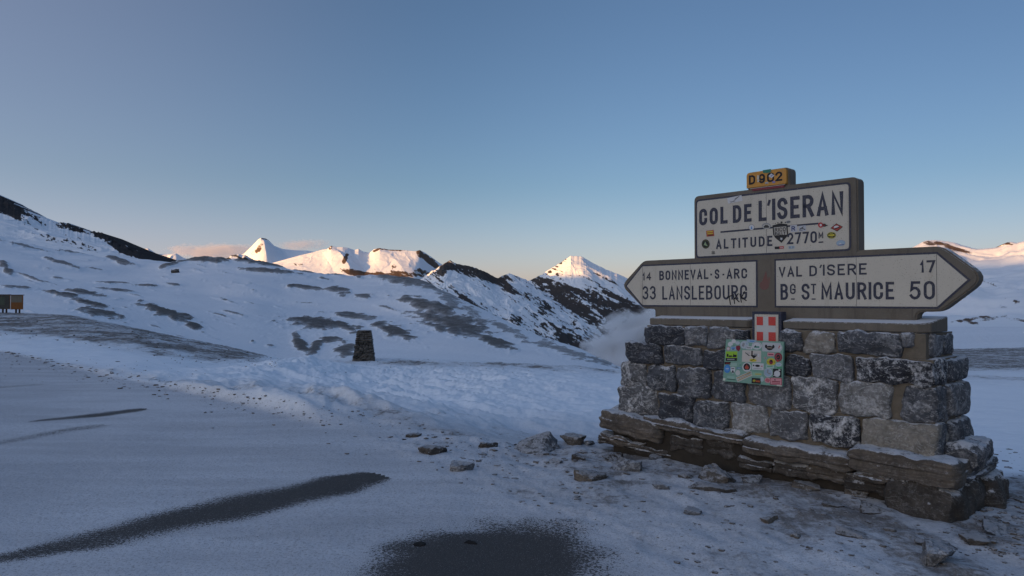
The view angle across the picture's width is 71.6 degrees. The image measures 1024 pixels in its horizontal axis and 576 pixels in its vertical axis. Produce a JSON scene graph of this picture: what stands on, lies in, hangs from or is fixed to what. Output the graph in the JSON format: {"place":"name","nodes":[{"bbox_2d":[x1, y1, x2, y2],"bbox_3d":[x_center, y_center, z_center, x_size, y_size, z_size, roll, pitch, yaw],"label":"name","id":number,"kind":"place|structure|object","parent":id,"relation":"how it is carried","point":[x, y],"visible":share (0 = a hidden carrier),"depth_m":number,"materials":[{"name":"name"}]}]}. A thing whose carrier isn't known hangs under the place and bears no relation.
{"place":"outdoors","nodes":[
{"label":"outdoors","id":0,"kind":"place"},
{"bbox_2d":[0,195,176,261],"bbox_3d":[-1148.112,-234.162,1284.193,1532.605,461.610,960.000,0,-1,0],"label":"mountain ridge","id":1,"kind":"structure","parent":0,"point":[20,223],"depth_m":1046.20,"materials":[{"name":"white snow"}]},
{"bbox_2d":[146,248,185,259],"bbox_3d":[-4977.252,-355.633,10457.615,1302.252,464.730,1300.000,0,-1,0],"label":"distant peak","id":2,"kind":"structure","parent":0,"point":[176,256],"depth_m":10431.07,"materials":[{"name":"white snow"}]},
{"bbox_2d":[226,254,252,259],"bbox_3d":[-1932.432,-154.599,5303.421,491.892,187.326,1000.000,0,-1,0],"label":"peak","id":3,"kind":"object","parent":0,"point":[239,256],"visible":0.16,"depth_m":5131.80,"materials":[{"name":"white snow"}]},
{"bbox_2d":[242,238,311,262],"bbox_3d":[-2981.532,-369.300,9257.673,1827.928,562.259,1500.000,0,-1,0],"label":"pyramid peak","id":4,"kind":"structure","parent":0,"point":[263,249],"depth_m":9011.75,"materials":[{"name":"white snow"}]},
{"bbox_2d":[0,352,672,575],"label":"road","id":5,"kind":"structure","parent":0,"point":[102,477],"depth_m":5.86,"materials":[{"name":"white snow"}]},
{"bbox_2d":[413,541,425,546],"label":"clod","id":6,"kind":"object","parent":5,"relation":"on","point":[419,544],"visible":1,"depth_m":4.78,"materials":[{"name":"black soil"}]},
{"bbox_2d":[464,540,476,544],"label":"clod","id":7,"kind":"object","parent":5,"relation":"on","point":[470,542],"visible":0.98,"depth_m":4.83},
{"bbox_2d":[274,246,441,278],"bbox_3d":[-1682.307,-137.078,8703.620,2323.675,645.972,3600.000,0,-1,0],"label":"glacier mountain","id":8,"kind":"structure","parent":0,"point":[419,264],"depth_m":7621.77,"materials":[{"name":"white snow"}]},
{"bbox_2d":[0,312,1023,575],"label":"ground","id":9,"kind":"structure","parent":0,"point":[472,402],"depth_m":8.96,"materials":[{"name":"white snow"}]},
{"bbox_2d":[0,294,10,312],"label":"information board","id":10,"kind":"object","parent":9,"relation":"on","point":[5,301],"visible":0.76,"depth_m":60.95,"materials":[{"name":"grey metal"}]},
{"bbox_2d":[10,295,22,312],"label":"information board","id":11,"kind":"object","parent":9,"relation":"on","point":[16,302],"visible":0.77,"depth_m":60.56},
{"bbox_2d":[352,330,374,360],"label":"stone cairn","id":12,"kind":"object","parent":9,"relation":"on","point":[363,348],"visible":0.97,"depth_m":41.47,"materials":[{"name":"grey stone"}]},
{"bbox_2d":[406,433,421,437],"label":"rock","id":13,"kind":"object","parent":9,"relation":"on","point":[412,435],"visible":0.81,"depth_m":8.53,"materials":[{"name":"grey stone"}]},
{"bbox_2d":[418,445,446,454],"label":"rock","id":14,"kind":"object","parent":9,"relation":"on","point":[431,449],"visible":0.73,"depth_m":7.58,"materials":[{"name":"grey stone"}]},
{"bbox_2d":[450,460,474,471],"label":"rock","id":15,"kind":"object","parent":9,"relation":"on","point":[457,466],"visible":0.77,"depth_m":6.87,"materials":[{"name":"grey stone"}]},
{"bbox_2d":[478,442,497,447],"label":"rock","id":16,"kind":"object","parent":9,"relation":"on","point":[487,445],"visible":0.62,"depth_m":7.99,"materials":[{"name":"grey stone"}]},
{"bbox_2d":[514,431,560,453],"bbox_3d":[0.295,1.763,7.924,0.480,0.295,0.504,0,-1,26],"label":"rock","id":17,"kind":"object","parent":9,"relation":"on","point":[543,442],"visible":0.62,"depth_m":7.88,"materials":[{"name":"grey stone"}]},
{"bbox_2d":[549,458,562,463],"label":"rock","id":18,"kind":"object","parent":9,"relation":"on","point":[555,461],"visible":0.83,"depth_m":7.18,"materials":[{"name":"grey stone"}]},
{"bbox_2d":[560,433,585,445],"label":"rock","id":19,"kind":"object","parent":9,"relation":"on","point":[572,439],"visible":0.9,"depth_m":8.08,"materials":[{"name":"grey stone"}]},
{"bbox_2d":[571,453,588,459],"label":"rock","id":20,"kind":"object","parent":9,"relation":"on","point":[576,456],"visible":0.85,"depth_m":7.24,"materials":[{"name":"grey stone"}]},
{"bbox_2d":[583,441,594,444],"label":"rock","id":21,"kind":"object","parent":9,"relation":"on","point":[588,442],"visible":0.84,"depth_m":8.10,"materials":[{"name":"grey stone"}]},
{"bbox_2d":[573,469,608,481],"bbox_3d":[0.721,1.730,6.518,0.250,0.140,0.313,-1,-1,39],"label":"rock","id":22,"kind":"object","parent":9,"relation":"on","point":[586,475],"visible":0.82,"depth_m":6.45,"materials":[{"name":"grey stone"}]},
{"bbox_2d":[602,452,622,460],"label":"rock","id":23,"kind":"object","parent":9,"relation":"on","point":[613,456],"visible":0.59,"depth_m":7.30,"materials":[{"name":"grey stone"}]},
{"bbox_2d":[610,457,641,471],"bbox_3d":[1.110,1.736,6.875,0.353,0.177,0.303,0,-1,26],"label":"rock","id":24,"kind":"object","parent":9,"relation":"on","point":[624,464],"visible":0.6,"depth_m":6.79,"materials":[{"name":"grey stone"}]},
{"bbox_2d":[649,453,662,459],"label":"rock","id":25,"kind":"object","parent":9,"relation":"on","point":[653,456],"visible":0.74,"depth_m":7.23,"materials":[{"name":"grey stone"}]},
{"bbox_2d":[652,481,669,489],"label":"rock","id":26,"kind":"object","parent":9,"relation":"on","point":[659,485],"visible":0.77,"depth_m":6.12,"materials":[{"name":"grey stone"}]},
{"bbox_2d":[678,473,693,478],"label":"rock","id":27,"kind":"object","parent":9,"relation":"on","point":[685,475],"visible":0.81,"depth_m":6.45,"materials":[{"name":"grey stone"}]},
{"bbox_2d":[683,506,701,514],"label":"rock","id":28,"kind":"object","parent":9,"relation":"on","point":[690,510],"visible":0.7,"depth_m":5.41,"materials":[{"name":"grey stone"}]},
{"bbox_2d":[688,481,737,492],"bbox_3d":[1.714,1.713,6.034,0.427,0.099,0.118,0,-1,26],"label":"rock","id":29,"kind":"object","parent":9,"relation":"on","point":[702,485],"visible":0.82,"depth_m":6.01,"materials":[{"name":"grey stone"}]},
{"bbox_2d":[698,463,735,482],"bbox_3d":[1.855,1.731,6.442,0.336,0.181,0.449,-1,-1,39],"label":"rock","id":30,"kind":"object","parent":9,"relation":"on","point":[713,473],"visible":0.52,"depth_m":6.39,"materials":[{"name":"grey stone"}]},
{"bbox_2d":[741,474,762,482],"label":"rock","id":31,"kind":"object","parent":9,"relation":"on","point":[748,478],"visible":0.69,"depth_m":6.28,"materials":[{"name":"grey stone"}]},
{"bbox_2d":[760,515,777,523],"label":"rock","id":32,"kind":"object","parent":9,"relation":"on","point":[770,519],"visible":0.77,"depth_m":5.18,"materials":[{"name":"grey stone"}]},
{"bbox_2d":[790,533,800,538],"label":"rock","id":33,"kind":"object","parent":9,"relation":"on","point":[796,535],"visible":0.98,"depth_m":4.87,"materials":[{"name":"grey stone"}]},
{"bbox_2d":[597,324,1009,522],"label":"stone wall","id":34,"kind":"structure","parent":9,"relation":"on","point":[879,415],"depth_m":6.07,"materials":[{"name":"grey stone"}]},
{"bbox_2d":[723,339,784,386],"bbox_3d":[2.224,0.680,6.561,0.031,0.408,0.605,1,-1,-43],"label":"sticker board","id":35,"kind":"object","parent":34,"relation":"attached to","point":[753,362],"visible":1,"depth_m":6.53,"materials":[{"name":"multicoloured paper"}]},
{"bbox_2d":[624,168,982,340],"bbox_3d":[2.457,-0.316,6.789,0.512,1.630,3.448,1,-1,-43],"label":"road sign","id":36,"kind":"object","parent":34,"relation":"on","point":[777,251],"visible":0.98,"depth_m":6.54,"materials":[{"name":"concrete"}]},
{"bbox_2d":[791,480,820,490],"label":"rock","id":37,"kind":"object","parent":9,"relation":"on","point":[802,485],"visible":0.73,"depth_m":6.06,"materials":[{"name":"grey stone"}]},
{"bbox_2d":[821,500,844,507],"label":"rock","id":38,"kind":"object","parent":9,"relation":"on","point":[824,503],"visible":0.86,"depth_m":5.54,"materials":[{"name":"grey stone"}]},
{"bbox_2d":[835,525,868,538],"bbox_3d":[2.339,1.692,4.882,0.214,0.088,0.140,0,-1,26],"label":"rock","id":39,"kind":"object","parent":9,"relation":"on","point":[844,531],"visible":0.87,"depth_m":4.87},
{"bbox_2d":[844,488,868,498],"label":"rock","id":40,"kind":"object","parent":9,"relation":"on","point":[859,494],"visible":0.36,"depth_m":5.80,"materials":[{"name":"grey stone"}]},
{"bbox_2d":[860,501,890,513],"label":"rock","id":41,"kind":"object","parent":9,"relation":"on","point":[867,508],"visible":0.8,"depth_m":5.43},
{"bbox_2d":[883,527,896,531],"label":"rock","id":42,"kind":"object","parent":9,"relation":"on","point":[889,529],"visible":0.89,"depth_m":4.99,"materials":[{"name":"grey stone"}]},
{"bbox_2d":[914,536,923,545],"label":"rock","id":43,"kind":"object","parent":9,"relation":"on","point":[918,541],"visible":0.43,"depth_m":4.74,"materials":[{"name":"grey stone"}]},
{"bbox_2d":[920,538,957,566],"bbox_3d":[2.660,1.677,4.447,0.205,0.156,0.331,-1,-1,40],"label":"rock","id":44,"kind":"object","parent":9,"relation":"on","point":[934,553],"visible":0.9,"depth_m":4.37,"materials":[{"name":"grey stone"}]},
{"bbox_2d":[958,530,990,545],"bbox_3d":[3.120,1.697,4.794,0.165,0.067,0.224,0,-1,10],"label":"rock","id":45,"kind":"object","parent":9,"relation":"on","point":[974,538],"visible":0.91,"depth_m":4.75,"materials":[{"name":"grey stone"}]},
{"bbox_2d":[984,516,997,521],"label":"rock","id":46,"kind":"object","parent":9,"relation":"on","point":[991,518],"visible":0.65,"depth_m":5.27,"materials":[{"name":"grey stone"}]},
{"bbox_2d":[982,519,1007,535],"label":"rock","id":47,"kind":"object","parent":9,"relation":"on","point":[991,527],"visible":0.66,"depth_m":5.00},
{"bbox_2d":[0,239,1023,369],"bbox_3d":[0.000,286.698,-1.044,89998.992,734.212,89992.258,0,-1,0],"label":"hillside","id":48,"kind":"structure","parent":0,"point":[267,308],"depth_m":237.53,"materials":[{"name":"white snow"}]},
{"bbox_2d":[171,269,179,272],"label":"boulder","id":49,"kind":"object","parent":48,"relation":"on","point":[175,271],"visible":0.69,"depth_m":417.36,"materials":[{"name":"grey stone"}]},
{"bbox_2d":[0,0,1023,280],"label":"sky","id":50,"kind":"structure","parent":0,"point":[498,138],"materials":[{"name":"blue"}]},
{"bbox_2d":[420,260,628,366],"bbox_3d":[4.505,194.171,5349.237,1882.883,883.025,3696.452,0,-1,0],"label":"dark rock ridge","id":51,"kind":"object","parent":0,"point":[524,304],"visible":0.6,"depth_m":4981.53,"materials":[{"name":"dark rock"},{"name":"snow"}]},
{"bbox_2d":[529,256,654,352],"bbox_3d":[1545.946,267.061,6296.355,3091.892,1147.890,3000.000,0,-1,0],"label":"snowy summit","id":52,"kind":"structure","parent":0,"point":[603,301],"depth_m":6049.65,"materials":[{"name":"white snow"}]},
{"bbox_2d":[912,240,1023,326],"bbox_3d":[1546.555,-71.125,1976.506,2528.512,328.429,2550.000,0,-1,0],"label":"mountain","id":53,"kind":"structure","parent":0,"point":[995,298],"depth_m":1103.29,"materials":[{"name":"white snow"}]}
]}

